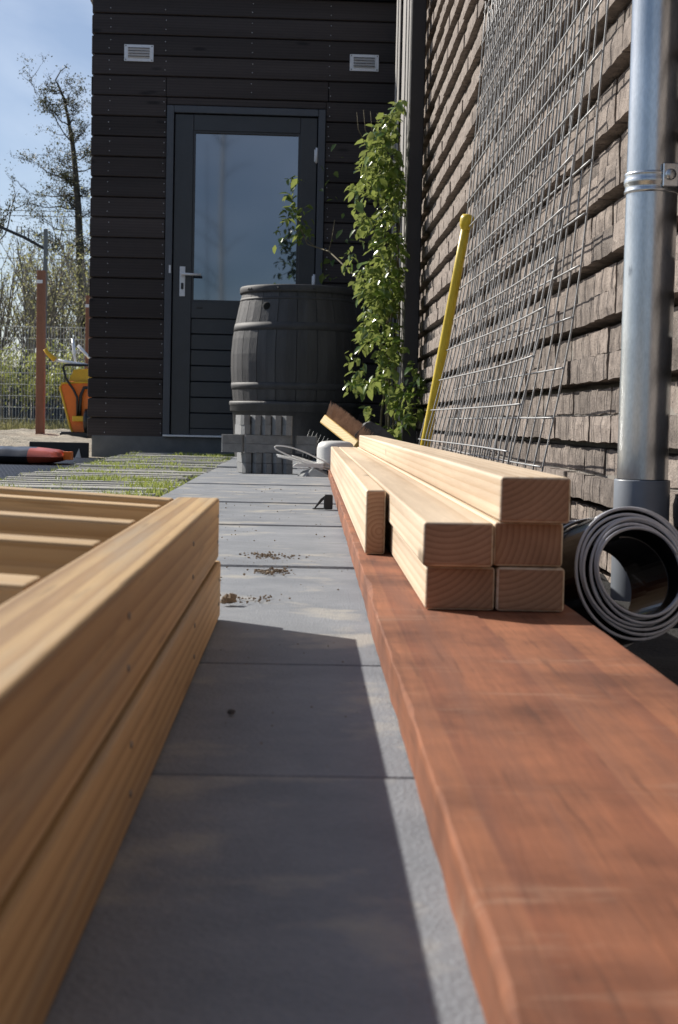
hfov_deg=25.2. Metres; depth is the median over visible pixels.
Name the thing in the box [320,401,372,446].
broom head
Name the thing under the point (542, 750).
hardwood board
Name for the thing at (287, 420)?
paving block
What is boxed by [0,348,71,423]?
bush
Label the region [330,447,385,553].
pine plank
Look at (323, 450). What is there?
plastic tube
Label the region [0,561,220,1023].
timber frame
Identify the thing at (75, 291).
sparse tree
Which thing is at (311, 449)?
paving block
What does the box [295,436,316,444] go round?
paving block
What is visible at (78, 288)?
sparse tree
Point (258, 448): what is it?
paving block
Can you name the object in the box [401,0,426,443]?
corner post
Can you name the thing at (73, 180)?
alder tree
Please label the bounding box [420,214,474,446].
tool handle
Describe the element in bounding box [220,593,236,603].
soil clod
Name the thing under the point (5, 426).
dry grass
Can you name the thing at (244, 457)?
paving block
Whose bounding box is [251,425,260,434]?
paving block
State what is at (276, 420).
paving block
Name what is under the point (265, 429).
paving block
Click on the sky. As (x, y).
(59, 29)
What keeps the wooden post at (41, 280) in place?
on the sand
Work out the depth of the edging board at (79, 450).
9.26 m
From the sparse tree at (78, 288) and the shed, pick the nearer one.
the shed
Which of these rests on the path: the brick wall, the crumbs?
the crumbs
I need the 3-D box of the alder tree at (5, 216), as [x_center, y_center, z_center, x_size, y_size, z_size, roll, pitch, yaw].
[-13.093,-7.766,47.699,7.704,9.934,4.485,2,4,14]
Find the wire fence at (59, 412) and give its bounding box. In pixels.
[0,367,84,425]
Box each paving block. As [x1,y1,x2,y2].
[221,434,243,442]
[221,443,243,451]
[235,424,250,434]
[236,415,250,424]
[237,452,251,462]
[237,462,251,472]
[244,435,292,443]
[244,444,291,452]
[250,415,261,424]
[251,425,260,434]
[252,453,262,462]
[252,463,261,472]
[261,415,271,424]
[261,425,270,434]
[262,453,271,462]
[262,463,271,473]
[271,416,281,425]
[271,425,281,434]
[271,463,282,473]
[272,453,281,463]
[281,453,292,463]
[282,416,292,425]
[282,425,291,435]
[282,464,292,473]
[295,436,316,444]
[295,445,316,453]
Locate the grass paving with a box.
[0,452,232,496]
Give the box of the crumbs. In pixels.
[200,470,373,765]
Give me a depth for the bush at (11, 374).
27.51 m
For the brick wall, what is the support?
on the ground
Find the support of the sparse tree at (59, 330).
on the ground
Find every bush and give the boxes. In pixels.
[0,340,52,422]
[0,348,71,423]
[0,350,23,406]
[25,336,84,413]
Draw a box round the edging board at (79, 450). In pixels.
[29,441,88,457]
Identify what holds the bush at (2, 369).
on the ground
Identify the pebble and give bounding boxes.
[227,709,234,714]
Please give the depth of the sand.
16.96 m
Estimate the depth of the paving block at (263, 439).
6.21 m
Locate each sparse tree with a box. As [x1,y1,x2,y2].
[0,224,64,365]
[0,226,76,417]
[0,229,89,361]
[0,250,89,365]
[6,228,89,422]
[20,192,89,368]
[52,259,87,319]
[54,187,90,315]
[62,271,89,346]
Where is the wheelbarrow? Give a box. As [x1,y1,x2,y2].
[44,338,91,437]
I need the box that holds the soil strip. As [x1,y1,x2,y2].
[600,573,677,685]
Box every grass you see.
[0,414,69,429]
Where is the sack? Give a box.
[0,446,72,463]
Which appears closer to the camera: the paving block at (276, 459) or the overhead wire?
the paving block at (276, 459)
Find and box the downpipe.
[610,0,677,601]
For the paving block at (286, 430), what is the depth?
6.18 m
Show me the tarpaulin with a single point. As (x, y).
(8, 470)
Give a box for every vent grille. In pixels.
[124,44,153,61]
[350,54,378,71]
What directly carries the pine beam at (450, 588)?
on the hardwood board at (542, 750)
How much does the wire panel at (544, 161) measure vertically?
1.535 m
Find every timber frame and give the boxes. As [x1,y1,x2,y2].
[0,486,218,902]
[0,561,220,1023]
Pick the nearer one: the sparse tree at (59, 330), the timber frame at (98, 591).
the timber frame at (98, 591)
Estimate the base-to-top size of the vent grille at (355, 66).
0.104 m
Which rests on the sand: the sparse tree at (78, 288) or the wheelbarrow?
the wheelbarrow
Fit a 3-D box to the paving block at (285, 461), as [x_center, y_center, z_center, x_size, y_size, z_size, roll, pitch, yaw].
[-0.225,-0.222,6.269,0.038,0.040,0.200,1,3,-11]
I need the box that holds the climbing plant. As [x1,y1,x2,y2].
[272,100,431,440]
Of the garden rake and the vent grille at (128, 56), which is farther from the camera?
the vent grille at (128, 56)
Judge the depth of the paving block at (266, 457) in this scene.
6.20 m
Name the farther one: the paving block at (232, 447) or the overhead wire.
the overhead wire
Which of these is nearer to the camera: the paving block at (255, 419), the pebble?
the pebble
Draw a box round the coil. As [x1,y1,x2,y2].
[560,507,677,647]
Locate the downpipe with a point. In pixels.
(641, 480)
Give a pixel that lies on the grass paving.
(101, 485)
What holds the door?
in the shed
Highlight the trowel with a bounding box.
[297,468,328,476]
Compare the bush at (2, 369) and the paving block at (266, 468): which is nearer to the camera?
the paving block at (266, 468)
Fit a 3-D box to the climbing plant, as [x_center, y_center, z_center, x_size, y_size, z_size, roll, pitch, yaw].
[0.000,-1.183,8.315,0.620,1.891,2.072,0,4,-13]
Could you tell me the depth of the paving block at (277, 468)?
6.19 m
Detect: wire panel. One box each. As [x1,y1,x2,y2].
[418,0,593,464]
[443,0,608,471]
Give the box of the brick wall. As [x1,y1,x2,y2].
[401,0,677,582]
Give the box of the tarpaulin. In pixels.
[0,458,103,479]
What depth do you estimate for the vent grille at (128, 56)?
9.59 m
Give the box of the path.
[43,457,485,1023]
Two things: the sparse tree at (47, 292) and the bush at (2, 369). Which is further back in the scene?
the sparse tree at (47, 292)
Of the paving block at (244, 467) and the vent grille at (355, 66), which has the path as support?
the paving block at (244, 467)
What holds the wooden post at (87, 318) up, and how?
on the sand
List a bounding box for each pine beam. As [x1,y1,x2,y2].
[339,447,493,566]
[357,447,562,566]
[359,435,570,522]
[385,517,494,610]
[492,564,564,611]
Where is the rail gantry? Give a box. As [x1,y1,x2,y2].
[0,225,48,372]
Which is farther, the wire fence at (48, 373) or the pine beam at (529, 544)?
the wire fence at (48, 373)
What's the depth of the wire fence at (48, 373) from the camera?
25.79 m
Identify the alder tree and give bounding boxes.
[0,55,91,360]
[0,173,46,240]
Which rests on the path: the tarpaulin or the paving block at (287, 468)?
the paving block at (287, 468)
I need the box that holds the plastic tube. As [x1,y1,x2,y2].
[317,441,352,473]
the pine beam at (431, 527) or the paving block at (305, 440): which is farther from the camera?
the paving block at (305, 440)
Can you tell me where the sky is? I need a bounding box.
[0,0,92,402]
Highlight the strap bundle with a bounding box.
[274,445,329,469]
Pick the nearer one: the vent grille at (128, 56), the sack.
the sack
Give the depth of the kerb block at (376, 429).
6.35 m
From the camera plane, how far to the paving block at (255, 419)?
6.21 m
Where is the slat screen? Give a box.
[387,0,410,429]
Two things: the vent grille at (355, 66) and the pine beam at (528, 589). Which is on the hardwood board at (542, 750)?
the pine beam at (528, 589)
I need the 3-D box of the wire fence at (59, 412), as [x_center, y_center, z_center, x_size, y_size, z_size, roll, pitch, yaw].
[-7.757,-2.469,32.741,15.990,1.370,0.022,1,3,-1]
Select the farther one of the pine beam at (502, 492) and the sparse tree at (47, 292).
the sparse tree at (47, 292)
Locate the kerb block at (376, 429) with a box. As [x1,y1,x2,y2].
[355,421,395,439]
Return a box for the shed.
[87,0,406,456]
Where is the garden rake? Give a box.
[302,430,331,467]
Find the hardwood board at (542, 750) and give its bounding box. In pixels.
[328,469,677,1023]
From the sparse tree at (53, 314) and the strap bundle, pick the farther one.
the sparse tree at (53, 314)
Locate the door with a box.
[171,114,317,434]
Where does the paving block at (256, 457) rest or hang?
on the paving block at (256, 467)
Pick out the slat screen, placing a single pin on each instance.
(405, 70)
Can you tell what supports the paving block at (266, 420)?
on the paving block at (265, 429)
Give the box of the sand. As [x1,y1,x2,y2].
[0,428,106,457]
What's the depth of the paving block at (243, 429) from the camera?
6.22 m
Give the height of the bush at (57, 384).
1.753 m
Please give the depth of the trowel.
5.89 m
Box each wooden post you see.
[35,270,46,433]
[85,295,91,368]
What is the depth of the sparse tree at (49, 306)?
47.86 m
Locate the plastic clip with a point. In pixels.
(328, 500)
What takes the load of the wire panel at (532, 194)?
attached to the brick wall
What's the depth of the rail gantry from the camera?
35.50 m
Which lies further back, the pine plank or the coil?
the pine plank
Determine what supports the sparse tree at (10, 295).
on the ground
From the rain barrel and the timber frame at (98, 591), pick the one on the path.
the rain barrel
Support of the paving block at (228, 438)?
on the paving block at (232, 447)
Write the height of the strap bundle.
0.113 m
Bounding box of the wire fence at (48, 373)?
[0,325,84,428]
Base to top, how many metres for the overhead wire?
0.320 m
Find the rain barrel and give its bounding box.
[229,284,362,459]
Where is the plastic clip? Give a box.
[312,494,332,508]
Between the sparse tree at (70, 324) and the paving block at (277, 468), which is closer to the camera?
the paving block at (277, 468)
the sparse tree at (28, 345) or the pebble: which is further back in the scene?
the sparse tree at (28, 345)
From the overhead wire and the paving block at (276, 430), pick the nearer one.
the paving block at (276, 430)
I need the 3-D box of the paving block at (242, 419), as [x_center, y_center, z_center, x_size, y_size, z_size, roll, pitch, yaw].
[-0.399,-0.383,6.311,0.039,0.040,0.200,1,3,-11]
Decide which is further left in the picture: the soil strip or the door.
the door
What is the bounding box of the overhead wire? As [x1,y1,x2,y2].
[7,215,68,216]
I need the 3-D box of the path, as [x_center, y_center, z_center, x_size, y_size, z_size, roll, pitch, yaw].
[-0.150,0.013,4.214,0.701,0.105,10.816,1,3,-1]
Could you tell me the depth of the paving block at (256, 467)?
6.21 m

